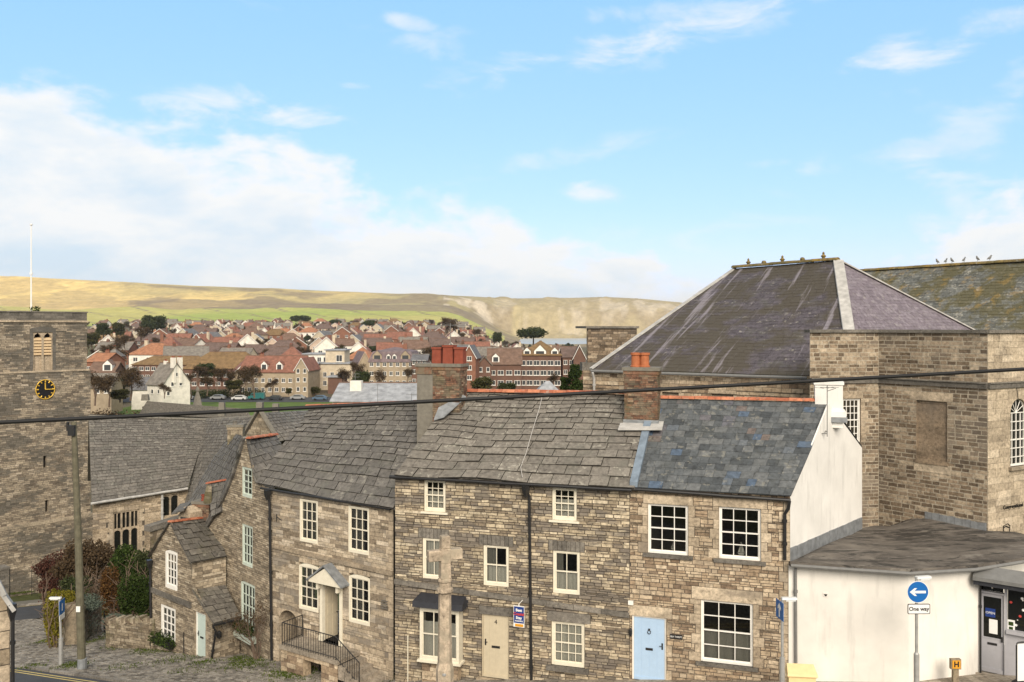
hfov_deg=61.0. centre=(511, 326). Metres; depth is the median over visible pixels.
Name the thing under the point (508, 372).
window
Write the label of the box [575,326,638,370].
stone turret
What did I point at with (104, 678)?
kerb
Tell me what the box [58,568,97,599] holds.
shrub
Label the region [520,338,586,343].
sea
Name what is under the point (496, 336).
evergreen tree
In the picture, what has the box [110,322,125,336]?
evergreen tree
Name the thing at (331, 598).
door
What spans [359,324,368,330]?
town house
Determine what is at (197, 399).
stone pinnacle
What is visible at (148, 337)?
town house
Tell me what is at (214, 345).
town house
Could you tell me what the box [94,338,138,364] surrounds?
town house
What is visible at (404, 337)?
town house
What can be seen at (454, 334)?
town house
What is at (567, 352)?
brick house
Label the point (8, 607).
stone outhouse
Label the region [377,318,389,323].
town house
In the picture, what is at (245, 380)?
bare tree
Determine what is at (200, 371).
bare tree
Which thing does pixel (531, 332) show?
evergreen tree
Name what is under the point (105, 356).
brick house
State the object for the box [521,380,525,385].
window
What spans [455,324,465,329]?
town house
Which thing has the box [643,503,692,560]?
window
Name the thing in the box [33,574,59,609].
shrub
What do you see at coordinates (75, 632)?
garden wall
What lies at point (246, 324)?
town house
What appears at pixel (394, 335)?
town house
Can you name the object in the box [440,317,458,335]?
bare tree
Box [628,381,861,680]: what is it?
stone cottage
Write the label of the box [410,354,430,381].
brick house
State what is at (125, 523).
window
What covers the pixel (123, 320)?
town house
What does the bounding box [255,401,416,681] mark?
stone cottage
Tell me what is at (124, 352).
bare tree
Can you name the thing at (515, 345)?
town house
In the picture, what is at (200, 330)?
town house
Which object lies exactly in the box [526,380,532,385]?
window
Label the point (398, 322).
town house
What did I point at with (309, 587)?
window
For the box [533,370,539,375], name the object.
window
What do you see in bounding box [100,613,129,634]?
shrub
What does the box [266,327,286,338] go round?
town house
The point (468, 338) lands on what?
town house
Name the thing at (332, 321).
evergreen tree
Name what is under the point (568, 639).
window
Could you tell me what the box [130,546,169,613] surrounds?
shrub
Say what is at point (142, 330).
bare tree
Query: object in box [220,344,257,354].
town house
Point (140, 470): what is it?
church
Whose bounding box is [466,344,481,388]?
brick villa
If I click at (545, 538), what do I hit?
stone cottage
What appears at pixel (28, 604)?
kerb
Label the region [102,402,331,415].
lawn
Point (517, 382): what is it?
window
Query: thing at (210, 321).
town house
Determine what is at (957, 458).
chapel hall
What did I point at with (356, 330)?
town house
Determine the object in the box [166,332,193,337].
town house
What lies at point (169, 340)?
brick house
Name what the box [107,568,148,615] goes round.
shrub
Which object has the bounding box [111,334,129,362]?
bare tree
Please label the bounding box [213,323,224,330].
town house
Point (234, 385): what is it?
evergreen tree
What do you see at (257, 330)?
town house
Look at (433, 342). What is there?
town house
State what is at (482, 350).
town house
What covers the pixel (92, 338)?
evergreen tree
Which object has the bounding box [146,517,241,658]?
stone cottage
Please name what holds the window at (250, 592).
in the stone cottage at (237, 455)
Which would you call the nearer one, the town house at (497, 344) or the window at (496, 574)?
the window at (496, 574)
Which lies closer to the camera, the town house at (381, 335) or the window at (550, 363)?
the window at (550, 363)
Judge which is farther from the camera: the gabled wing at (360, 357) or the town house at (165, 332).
the town house at (165, 332)
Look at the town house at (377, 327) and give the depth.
768.86 m
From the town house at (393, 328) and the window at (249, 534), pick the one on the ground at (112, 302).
the town house at (393, 328)
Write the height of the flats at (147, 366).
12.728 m
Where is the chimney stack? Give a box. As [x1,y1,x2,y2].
[191,494,209,519]
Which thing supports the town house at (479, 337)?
on the ground at (112, 302)
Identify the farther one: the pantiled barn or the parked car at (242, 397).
the parked car at (242, 397)
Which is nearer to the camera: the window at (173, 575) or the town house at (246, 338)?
the window at (173, 575)
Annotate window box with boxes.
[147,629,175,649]
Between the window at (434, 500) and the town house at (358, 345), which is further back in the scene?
the town house at (358, 345)
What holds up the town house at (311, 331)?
on the ground at (112, 302)
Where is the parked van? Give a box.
[248,392,265,399]
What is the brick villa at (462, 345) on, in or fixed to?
on the ground at (112, 302)
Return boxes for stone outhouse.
[0,580,16,681]
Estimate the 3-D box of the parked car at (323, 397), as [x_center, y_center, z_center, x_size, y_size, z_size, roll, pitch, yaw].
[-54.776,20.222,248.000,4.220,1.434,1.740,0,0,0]
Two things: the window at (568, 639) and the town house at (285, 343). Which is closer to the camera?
the window at (568, 639)
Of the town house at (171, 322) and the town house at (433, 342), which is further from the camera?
the town house at (171, 322)
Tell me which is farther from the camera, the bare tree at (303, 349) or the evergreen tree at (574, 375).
the bare tree at (303, 349)
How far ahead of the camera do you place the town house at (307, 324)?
850.61 m
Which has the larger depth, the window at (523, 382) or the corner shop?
the window at (523, 382)
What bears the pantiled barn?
on the lawn at (243, 405)
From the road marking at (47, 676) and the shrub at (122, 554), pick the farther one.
the shrub at (122, 554)
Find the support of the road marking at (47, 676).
on the road at (21, 677)
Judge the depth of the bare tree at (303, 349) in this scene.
378.14 m
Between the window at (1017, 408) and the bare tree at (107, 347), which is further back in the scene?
the bare tree at (107, 347)
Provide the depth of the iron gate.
68.98 m
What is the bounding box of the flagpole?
[30,224,32,310]
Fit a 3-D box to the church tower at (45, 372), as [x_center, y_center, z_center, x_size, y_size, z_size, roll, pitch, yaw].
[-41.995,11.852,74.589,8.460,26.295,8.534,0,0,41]
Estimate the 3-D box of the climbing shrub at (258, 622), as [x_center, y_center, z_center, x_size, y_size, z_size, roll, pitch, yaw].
[-10.779,12.389,35.683,2.509,2.712,1.971,0,0,0]
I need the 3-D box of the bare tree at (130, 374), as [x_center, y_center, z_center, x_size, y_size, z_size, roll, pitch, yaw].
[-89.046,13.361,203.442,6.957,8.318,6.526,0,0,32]
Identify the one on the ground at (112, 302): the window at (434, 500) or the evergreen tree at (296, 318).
the evergreen tree at (296, 318)
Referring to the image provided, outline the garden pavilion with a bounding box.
[537,380,557,389]
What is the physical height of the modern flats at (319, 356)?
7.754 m
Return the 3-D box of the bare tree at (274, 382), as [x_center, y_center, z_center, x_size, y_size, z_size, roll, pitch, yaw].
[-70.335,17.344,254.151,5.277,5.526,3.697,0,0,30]
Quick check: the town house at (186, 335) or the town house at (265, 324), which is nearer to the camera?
the town house at (186, 335)
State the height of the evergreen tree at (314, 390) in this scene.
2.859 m
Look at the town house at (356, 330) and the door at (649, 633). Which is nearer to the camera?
the door at (649, 633)
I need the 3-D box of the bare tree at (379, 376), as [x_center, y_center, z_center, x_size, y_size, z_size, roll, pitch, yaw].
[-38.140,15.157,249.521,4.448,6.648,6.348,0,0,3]
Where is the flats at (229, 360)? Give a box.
[183,351,250,388]
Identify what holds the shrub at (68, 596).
on the garden wall at (75, 632)
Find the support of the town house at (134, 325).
on the ground at (112, 302)
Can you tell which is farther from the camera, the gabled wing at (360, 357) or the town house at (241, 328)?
the town house at (241, 328)
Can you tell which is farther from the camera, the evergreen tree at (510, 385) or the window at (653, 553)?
the evergreen tree at (510, 385)
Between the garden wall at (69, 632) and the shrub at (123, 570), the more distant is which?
the shrub at (123, 570)
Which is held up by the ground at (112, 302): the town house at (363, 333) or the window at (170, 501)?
the town house at (363, 333)
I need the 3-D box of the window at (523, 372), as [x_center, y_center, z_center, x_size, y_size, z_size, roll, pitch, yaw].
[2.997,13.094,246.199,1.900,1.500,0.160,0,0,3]
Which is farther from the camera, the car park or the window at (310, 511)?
the car park
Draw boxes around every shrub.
[29,545,69,601]
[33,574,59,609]
[42,584,104,625]
[47,538,115,606]
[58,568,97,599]
[74,580,105,636]
[83,561,128,614]
[91,543,140,613]
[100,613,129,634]
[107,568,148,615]
[123,612,165,624]
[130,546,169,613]
[219,596,269,659]
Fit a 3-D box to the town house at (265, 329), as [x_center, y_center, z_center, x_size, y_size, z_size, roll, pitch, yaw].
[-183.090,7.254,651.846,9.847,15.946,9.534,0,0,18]
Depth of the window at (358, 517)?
33.10 m
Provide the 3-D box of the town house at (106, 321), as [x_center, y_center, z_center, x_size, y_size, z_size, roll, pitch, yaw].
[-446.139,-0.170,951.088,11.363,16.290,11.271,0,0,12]
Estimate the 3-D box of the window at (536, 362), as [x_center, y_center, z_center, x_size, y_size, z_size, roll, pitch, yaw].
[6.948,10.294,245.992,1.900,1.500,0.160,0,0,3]
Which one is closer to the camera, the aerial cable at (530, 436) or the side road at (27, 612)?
the aerial cable at (530, 436)
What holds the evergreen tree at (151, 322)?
on the ground at (112, 302)
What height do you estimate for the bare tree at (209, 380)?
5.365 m
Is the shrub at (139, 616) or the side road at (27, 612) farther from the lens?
the side road at (27, 612)
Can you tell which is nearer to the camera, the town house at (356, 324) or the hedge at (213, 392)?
the hedge at (213, 392)
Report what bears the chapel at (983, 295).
on the ground at (112, 302)
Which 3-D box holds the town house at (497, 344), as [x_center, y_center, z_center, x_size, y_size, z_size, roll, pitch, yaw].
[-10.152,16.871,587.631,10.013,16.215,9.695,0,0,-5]
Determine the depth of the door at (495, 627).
30.45 m
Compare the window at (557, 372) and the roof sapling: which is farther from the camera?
the window at (557, 372)
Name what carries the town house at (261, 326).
on the ground at (112, 302)
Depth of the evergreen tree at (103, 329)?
497.30 m
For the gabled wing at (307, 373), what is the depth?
258.12 m
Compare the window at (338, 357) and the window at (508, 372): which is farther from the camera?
the window at (338, 357)
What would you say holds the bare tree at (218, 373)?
on the ground at (112, 302)
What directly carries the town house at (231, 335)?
on the ground at (112, 302)
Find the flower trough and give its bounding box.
[229,620,256,644]
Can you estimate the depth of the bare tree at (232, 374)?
251.38 m
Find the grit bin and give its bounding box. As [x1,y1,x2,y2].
[785,663,817,681]
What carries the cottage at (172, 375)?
on the ground at (112, 302)
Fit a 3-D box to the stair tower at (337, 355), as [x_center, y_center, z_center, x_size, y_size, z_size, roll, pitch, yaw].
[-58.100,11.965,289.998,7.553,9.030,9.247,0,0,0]
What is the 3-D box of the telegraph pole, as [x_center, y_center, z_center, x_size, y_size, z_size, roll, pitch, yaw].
[-17.493,8.978,34.995,0.972,10.278,0.387,0,0,29]
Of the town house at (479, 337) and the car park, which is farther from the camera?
the town house at (479, 337)
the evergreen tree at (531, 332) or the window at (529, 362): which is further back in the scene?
the evergreen tree at (531, 332)
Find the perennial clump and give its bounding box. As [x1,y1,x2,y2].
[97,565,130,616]
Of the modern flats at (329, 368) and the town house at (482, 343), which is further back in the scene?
the town house at (482, 343)
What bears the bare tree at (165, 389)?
on the ground at (112, 302)
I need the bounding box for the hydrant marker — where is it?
[949,658,960,681]
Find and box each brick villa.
[444,344,469,347]
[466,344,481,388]
[479,355,492,383]
[487,348,522,392]
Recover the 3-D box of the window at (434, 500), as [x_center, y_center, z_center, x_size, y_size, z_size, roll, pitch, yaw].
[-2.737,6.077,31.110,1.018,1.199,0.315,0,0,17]
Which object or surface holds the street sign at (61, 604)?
on the pavement
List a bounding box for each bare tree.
[91,370,107,405]
[91,374,120,406]
[97,344,117,351]
[110,349,129,358]
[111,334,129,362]
[115,366,145,400]
[133,325,152,346]
[151,337,159,341]
[158,382,171,398]
[186,374,195,397]
[191,365,209,385]
[198,376,216,395]
[209,367,228,390]
[218,368,237,390]
[235,365,263,397]
[235,369,255,394]
[264,377,278,394]
[296,346,306,352]
[337,367,352,381]
[348,361,365,372]
[372,368,386,381]
[404,369,413,381]
[420,346,437,361]
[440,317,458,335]
[471,329,480,337]
[547,372,559,384]
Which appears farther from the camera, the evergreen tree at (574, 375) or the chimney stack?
the evergreen tree at (574, 375)
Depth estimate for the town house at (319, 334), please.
576.54 m
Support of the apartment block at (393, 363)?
on the ground at (112, 302)
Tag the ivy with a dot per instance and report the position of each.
(51, 619)
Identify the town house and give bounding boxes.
[87,329,95,344]
[87,345,126,368]
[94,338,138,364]
[95,334,129,345]
[96,332,114,344]
[98,319,111,324]
[117,319,129,322]
[124,330,133,338]
[127,339,168,368]
[131,322,141,327]
[134,332,165,346]
[152,327,170,335]
[163,342,208,356]
[165,318,177,327]
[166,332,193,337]
[169,321,182,324]
[172,322,188,328]
[178,326,198,335]
[178,335,205,344]
[186,319,200,324]
[192,323,208,327]
[193,331,213,341]
[194,326,218,333]
[200,330,221,336]
[201,319,213,324]
[205,339,241,351]
[212,334,240,341]
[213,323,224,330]
[214,318,225,326]
[218,328,235,336]
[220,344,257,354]
[223,325,240,332]
[224,331,242,336]
[227,323,243,330]
[237,331,258,345]
[238,325,267,338]
[243,322,255,327]
[245,343,272,354]
[246,322,264,329]
[250,332,263,340]
[258,321,273,327]
[262,326,272,331]
[264,343,292,354]
[265,337,282,343]
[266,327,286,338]
[267,337,301,349]
[272,317,283,322]
[275,322,290,329]
[278,327,289,331]
[278,332,304,342]
[285,319,292,329]
[287,327,300,336]
[292,334,306,347]
[298,320,312,324]
[299,326,318,340]
[302,321,313,326]
[309,336,331,351]
[312,329,332,340]
[313,317,325,325]
[313,334,339,351]
[316,322,335,330]
[333,325,355,337]
[335,336,354,348]
[337,324,354,329]
[350,321,360,326]
[350,326,362,333]
[350,332,362,343]
[350,339,371,352]
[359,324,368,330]
[359,331,378,336]
[361,335,391,346]
[363,331,387,337]
[370,323,383,332]
[376,339,402,350]
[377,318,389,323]
[384,323,401,331]
[385,324,402,331]
[387,329,412,341]
[389,318,399,321]
[394,320,403,327]
[398,334,428,341]
[401,337,430,362]
[404,321,415,327]
[407,325,425,332]
[410,326,424,335]
[422,329,446,337]
[427,324,442,330]
[428,336,456,346]
[446,329,460,336]
[451,335,475,341]
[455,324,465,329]
[458,330,471,336]
[460,328,474,335]
[464,339,489,345]
[465,335,485,340]
[473,326,485,332]
[475,344,497,356]
[493,341,502,346]
[498,345,523,349]
[511,341,520,346]
[552,344,560,351]
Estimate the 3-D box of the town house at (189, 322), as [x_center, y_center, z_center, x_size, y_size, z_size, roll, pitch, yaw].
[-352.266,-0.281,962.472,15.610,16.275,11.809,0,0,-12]
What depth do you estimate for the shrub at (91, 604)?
43.40 m
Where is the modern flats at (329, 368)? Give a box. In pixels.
[319,361,352,389]
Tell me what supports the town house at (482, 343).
on the ground at (112, 302)
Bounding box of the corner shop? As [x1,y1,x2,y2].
[789,518,1023,681]
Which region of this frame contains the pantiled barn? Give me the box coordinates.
[91,372,122,413]
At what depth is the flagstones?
27.00 m
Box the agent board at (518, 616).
[513,600,524,627]
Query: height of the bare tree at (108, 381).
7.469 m
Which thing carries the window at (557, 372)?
in the apartment block at (541, 359)
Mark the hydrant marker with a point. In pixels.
(955, 665)
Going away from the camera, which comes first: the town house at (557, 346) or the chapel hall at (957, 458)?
the chapel hall at (957, 458)
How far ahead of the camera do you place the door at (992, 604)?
26.75 m
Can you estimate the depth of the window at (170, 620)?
38.69 m
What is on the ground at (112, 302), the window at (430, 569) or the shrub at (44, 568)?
the shrub at (44, 568)
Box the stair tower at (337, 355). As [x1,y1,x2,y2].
[324,349,351,361]
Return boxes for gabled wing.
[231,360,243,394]
[293,357,320,396]
[352,351,368,379]
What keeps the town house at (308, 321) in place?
on the ground at (112, 302)
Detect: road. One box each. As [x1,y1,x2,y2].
[10,605,45,621]
[10,667,109,681]
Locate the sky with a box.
[0,0,1023,302]
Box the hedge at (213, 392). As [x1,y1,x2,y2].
[190,388,267,398]
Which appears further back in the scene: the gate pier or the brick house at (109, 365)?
the brick house at (109, 365)
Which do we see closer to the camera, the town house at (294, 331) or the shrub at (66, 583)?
the shrub at (66, 583)
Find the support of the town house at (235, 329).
on the ground at (112, 302)
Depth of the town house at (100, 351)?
342.84 m
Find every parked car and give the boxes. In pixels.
[210,394,225,399]
[231,395,247,399]
[268,395,283,399]
[290,394,305,399]
[312,395,327,399]
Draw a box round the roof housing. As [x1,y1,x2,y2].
[350,380,362,390]
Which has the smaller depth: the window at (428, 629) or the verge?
the window at (428, 629)
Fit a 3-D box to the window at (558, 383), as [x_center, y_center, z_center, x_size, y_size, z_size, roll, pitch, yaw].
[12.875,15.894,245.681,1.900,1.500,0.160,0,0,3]
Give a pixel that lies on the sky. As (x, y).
(640, 149)
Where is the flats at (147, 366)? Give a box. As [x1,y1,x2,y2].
[131,355,200,375]
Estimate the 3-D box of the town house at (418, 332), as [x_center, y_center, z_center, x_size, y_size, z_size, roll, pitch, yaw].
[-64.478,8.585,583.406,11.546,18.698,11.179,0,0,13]
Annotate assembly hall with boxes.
[329,382,416,402]
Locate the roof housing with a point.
(356, 385)
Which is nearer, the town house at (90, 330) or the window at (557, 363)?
the window at (557, 363)
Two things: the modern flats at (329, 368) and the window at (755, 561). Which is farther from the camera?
the modern flats at (329, 368)
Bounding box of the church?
[88,394,307,610]
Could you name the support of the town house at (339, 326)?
on the ground at (112, 302)
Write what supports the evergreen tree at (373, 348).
on the ground at (112, 302)
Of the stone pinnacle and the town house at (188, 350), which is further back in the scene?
the town house at (188, 350)
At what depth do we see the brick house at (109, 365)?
233.87 m
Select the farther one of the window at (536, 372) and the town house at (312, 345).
the town house at (312, 345)
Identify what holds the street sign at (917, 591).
on the flagstones
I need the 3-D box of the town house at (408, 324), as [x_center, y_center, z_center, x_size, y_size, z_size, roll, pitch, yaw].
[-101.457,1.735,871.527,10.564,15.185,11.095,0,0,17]
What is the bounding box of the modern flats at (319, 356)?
[302,352,325,361]
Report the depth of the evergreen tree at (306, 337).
642.93 m
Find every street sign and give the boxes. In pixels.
[49,597,64,664]
[776,597,796,681]
[907,575,931,681]
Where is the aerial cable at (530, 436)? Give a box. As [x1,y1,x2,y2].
[520,398,541,476]
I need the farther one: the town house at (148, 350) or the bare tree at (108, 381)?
the town house at (148, 350)
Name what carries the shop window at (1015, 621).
in the corner shop
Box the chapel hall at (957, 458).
[583,252,1023,533]
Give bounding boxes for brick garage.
[326,375,346,393]
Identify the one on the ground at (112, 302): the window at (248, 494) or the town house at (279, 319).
the town house at (279, 319)
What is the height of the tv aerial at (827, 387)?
1.799 m
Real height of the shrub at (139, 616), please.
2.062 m
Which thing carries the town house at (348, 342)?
on the ground at (112, 302)
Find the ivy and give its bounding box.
[35,588,75,647]
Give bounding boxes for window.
[33,332,51,370]
[113,509,138,551]
[161,604,175,640]
[163,492,178,516]
[166,550,177,590]
[241,581,254,631]
[242,466,251,498]
[242,523,252,567]
[299,563,318,612]
[300,499,317,543]
[336,355,341,361]
[348,505,368,554]
[349,574,369,625]
[417,608,464,666]
[421,480,447,514]
[423,538,438,578]
[484,545,508,586]
[498,370,503,374]
[506,370,511,374]
[514,370,519,374]
[514,380,520,385]
[521,370,525,375]
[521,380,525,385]
[526,360,532,365]
[526,370,532,375]
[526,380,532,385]
[533,360,539,365]
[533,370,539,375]
[533,380,539,385]
[540,360,546,365]
[540,370,546,375]
[546,621,588,674]
[547,361,553,365]
[549,487,578,523]
[553,550,579,594]
[554,361,560,365]
[554,380,560,385]
[555,370,560,375]
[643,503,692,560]
[696,599,757,671]
[714,507,765,565]
[843,399,859,441]
[915,401,947,465]
[1007,590,1023,631]
[1008,399,1023,470]
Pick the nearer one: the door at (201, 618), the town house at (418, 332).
the door at (201, 618)
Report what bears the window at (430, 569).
in the stone cottage at (545, 538)
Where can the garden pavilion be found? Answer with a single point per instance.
(547, 385)
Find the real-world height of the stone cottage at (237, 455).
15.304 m
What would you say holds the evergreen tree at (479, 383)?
on the ground at (112, 302)
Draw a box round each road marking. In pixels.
[15,669,94,681]
[15,671,80,681]
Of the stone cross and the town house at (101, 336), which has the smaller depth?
the stone cross
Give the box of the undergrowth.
[91,406,143,414]
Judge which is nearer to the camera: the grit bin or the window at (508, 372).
the grit bin
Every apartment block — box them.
[239,352,308,396]
[368,343,418,381]
[521,340,561,393]
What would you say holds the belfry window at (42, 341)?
in the church tower at (45, 372)
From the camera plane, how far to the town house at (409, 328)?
684.67 m
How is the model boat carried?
in the stone cottage at (773, 488)
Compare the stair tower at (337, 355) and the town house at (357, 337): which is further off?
the town house at (357, 337)
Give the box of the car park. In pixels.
[123,397,330,401]
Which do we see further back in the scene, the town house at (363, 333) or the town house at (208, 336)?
the town house at (363, 333)
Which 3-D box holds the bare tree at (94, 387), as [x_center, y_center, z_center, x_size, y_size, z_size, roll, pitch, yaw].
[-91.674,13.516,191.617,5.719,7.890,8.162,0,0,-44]
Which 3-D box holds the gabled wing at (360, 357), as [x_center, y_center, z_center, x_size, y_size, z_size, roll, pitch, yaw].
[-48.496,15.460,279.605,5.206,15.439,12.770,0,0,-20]
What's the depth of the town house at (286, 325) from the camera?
854.52 m
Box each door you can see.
[198,613,205,655]
[325,585,337,638]
[483,615,507,678]
[634,616,664,679]
[982,592,1003,674]
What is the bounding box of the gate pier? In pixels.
[0,564,9,596]
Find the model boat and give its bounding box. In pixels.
[737,546,744,554]
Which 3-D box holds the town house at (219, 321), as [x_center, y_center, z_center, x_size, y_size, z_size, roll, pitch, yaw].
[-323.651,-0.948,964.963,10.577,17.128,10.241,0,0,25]
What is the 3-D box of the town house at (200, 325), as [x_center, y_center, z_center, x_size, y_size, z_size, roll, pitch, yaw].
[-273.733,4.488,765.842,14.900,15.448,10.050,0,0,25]
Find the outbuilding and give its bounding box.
[130,376,150,409]
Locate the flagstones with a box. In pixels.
[521,671,1015,681]
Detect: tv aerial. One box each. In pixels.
[429,323,471,344]
[814,385,838,436]
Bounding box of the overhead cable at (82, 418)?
[0,367,1023,423]
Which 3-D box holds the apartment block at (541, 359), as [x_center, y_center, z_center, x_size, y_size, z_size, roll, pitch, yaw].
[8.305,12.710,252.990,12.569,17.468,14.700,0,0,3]
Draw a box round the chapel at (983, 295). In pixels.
[804,259,1023,437]
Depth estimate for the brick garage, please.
270.03 m
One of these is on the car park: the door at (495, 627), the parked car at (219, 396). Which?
the parked car at (219, 396)
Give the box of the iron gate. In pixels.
[31,569,34,595]
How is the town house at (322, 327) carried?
on the ground at (112, 302)
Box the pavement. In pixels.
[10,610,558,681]
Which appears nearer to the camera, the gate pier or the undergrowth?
the gate pier
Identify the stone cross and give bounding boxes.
[427,534,462,681]
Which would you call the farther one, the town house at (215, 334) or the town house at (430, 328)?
the town house at (430, 328)
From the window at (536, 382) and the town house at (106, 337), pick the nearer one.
the window at (536, 382)
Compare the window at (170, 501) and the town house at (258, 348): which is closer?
the window at (170, 501)
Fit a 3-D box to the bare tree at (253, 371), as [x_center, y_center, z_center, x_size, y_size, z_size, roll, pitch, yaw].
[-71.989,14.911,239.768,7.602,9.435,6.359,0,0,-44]
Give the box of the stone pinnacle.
[190,386,204,417]
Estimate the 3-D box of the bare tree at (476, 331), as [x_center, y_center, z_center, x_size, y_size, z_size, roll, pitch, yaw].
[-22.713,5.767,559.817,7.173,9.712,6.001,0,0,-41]
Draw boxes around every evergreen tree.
[87,332,100,348]
[95,322,111,337]
[107,388,129,402]
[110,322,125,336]
[139,314,167,332]
[197,363,216,376]
[224,379,242,392]
[285,388,291,395]
[289,315,310,322]
[303,335,310,341]
[310,387,320,395]
[329,319,341,323]
[351,370,370,381]
[361,320,377,325]
[367,345,375,351]
[470,376,493,388]
[492,332,502,341]
[496,382,516,392]
[516,326,548,344]
[559,377,570,389]
[566,364,582,389]
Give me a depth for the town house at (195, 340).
407.67 m
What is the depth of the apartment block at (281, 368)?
262.41 m
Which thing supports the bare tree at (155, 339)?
on the ground at (112, 302)
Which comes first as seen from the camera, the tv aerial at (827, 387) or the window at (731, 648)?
the window at (731, 648)
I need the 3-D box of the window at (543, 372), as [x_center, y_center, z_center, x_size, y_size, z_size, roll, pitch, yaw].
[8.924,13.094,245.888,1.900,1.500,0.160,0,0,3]
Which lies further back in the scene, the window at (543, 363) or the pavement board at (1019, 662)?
the window at (543, 363)
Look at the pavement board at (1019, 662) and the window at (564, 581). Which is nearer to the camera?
the pavement board at (1019, 662)
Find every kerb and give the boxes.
[10,663,138,681]
[17,602,44,606]
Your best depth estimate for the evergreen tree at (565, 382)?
111.64 m
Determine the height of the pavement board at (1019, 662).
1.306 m
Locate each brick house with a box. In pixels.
[87,349,126,368]
[89,359,124,378]
[110,348,125,357]
[160,333,181,345]
[282,346,303,354]
[350,347,371,360]
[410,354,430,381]
[560,346,576,389]
[572,345,586,380]
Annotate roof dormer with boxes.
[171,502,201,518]
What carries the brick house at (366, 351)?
on the ground at (112, 302)
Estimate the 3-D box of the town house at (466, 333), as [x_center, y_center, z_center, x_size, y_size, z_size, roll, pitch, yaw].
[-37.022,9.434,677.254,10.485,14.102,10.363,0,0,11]
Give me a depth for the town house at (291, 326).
962.88 m
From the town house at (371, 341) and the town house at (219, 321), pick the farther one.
the town house at (219, 321)
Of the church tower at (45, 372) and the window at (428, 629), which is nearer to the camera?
the window at (428, 629)
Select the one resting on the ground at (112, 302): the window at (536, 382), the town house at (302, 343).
the town house at (302, 343)
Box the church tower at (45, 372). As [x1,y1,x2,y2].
[0,311,91,596]
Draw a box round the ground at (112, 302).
[0,276,778,618]
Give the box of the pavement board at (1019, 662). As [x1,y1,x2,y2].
[1011,641,1023,681]
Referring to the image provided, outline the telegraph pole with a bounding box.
[66,421,86,669]
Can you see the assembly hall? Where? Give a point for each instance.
(387, 391)
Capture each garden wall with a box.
[47,602,76,643]
[65,603,101,644]
[105,614,154,649]
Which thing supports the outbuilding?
on the ground at (112, 302)
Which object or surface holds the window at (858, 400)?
in the chapel hall at (957, 458)
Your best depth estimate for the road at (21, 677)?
33.59 m
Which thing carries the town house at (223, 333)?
on the ground at (112, 302)
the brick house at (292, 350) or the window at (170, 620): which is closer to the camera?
the window at (170, 620)
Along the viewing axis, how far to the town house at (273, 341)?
461.00 m
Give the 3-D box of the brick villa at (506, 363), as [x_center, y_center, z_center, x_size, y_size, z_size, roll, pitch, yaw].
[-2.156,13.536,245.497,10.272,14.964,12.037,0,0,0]
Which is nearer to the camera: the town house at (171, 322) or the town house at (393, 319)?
the town house at (171, 322)
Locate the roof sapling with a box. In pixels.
[29,306,40,310]
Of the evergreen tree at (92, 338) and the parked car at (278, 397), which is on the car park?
the parked car at (278, 397)
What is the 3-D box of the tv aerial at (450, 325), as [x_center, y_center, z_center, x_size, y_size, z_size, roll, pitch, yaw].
[-2.425,0.676,34.200,1.714,1.632,0.440,0,0,-9]
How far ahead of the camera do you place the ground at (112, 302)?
2273.02 m
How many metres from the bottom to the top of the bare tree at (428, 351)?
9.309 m
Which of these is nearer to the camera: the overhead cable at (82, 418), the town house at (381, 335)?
the overhead cable at (82, 418)
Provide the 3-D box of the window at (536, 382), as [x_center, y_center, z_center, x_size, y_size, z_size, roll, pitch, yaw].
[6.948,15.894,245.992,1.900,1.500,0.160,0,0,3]
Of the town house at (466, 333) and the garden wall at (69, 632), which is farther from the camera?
the town house at (466, 333)
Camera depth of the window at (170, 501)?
63.67 m
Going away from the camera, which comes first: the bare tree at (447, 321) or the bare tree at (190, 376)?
the bare tree at (190, 376)
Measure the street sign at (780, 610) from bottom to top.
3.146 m
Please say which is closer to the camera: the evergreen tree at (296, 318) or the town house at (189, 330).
the town house at (189, 330)
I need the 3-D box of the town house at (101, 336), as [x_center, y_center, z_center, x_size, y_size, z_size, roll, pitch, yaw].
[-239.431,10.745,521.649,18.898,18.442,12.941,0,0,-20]
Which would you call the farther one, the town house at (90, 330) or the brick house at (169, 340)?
the town house at (90, 330)
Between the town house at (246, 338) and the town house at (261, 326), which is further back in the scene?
the town house at (261, 326)
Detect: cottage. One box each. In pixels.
[145,356,191,403]
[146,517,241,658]
[189,421,281,659]
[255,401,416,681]
[389,345,663,681]
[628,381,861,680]
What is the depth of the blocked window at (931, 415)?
33.29 m
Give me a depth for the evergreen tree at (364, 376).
239.00 m
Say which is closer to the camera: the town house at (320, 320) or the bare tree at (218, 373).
the bare tree at (218, 373)
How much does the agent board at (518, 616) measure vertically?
0.843 m
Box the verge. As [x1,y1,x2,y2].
[15,599,41,603]
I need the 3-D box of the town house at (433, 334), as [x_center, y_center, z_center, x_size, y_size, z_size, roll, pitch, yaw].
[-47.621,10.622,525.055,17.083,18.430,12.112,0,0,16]
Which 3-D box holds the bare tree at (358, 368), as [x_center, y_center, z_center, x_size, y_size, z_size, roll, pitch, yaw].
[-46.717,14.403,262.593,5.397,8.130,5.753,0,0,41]
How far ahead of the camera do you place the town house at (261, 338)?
515.23 m

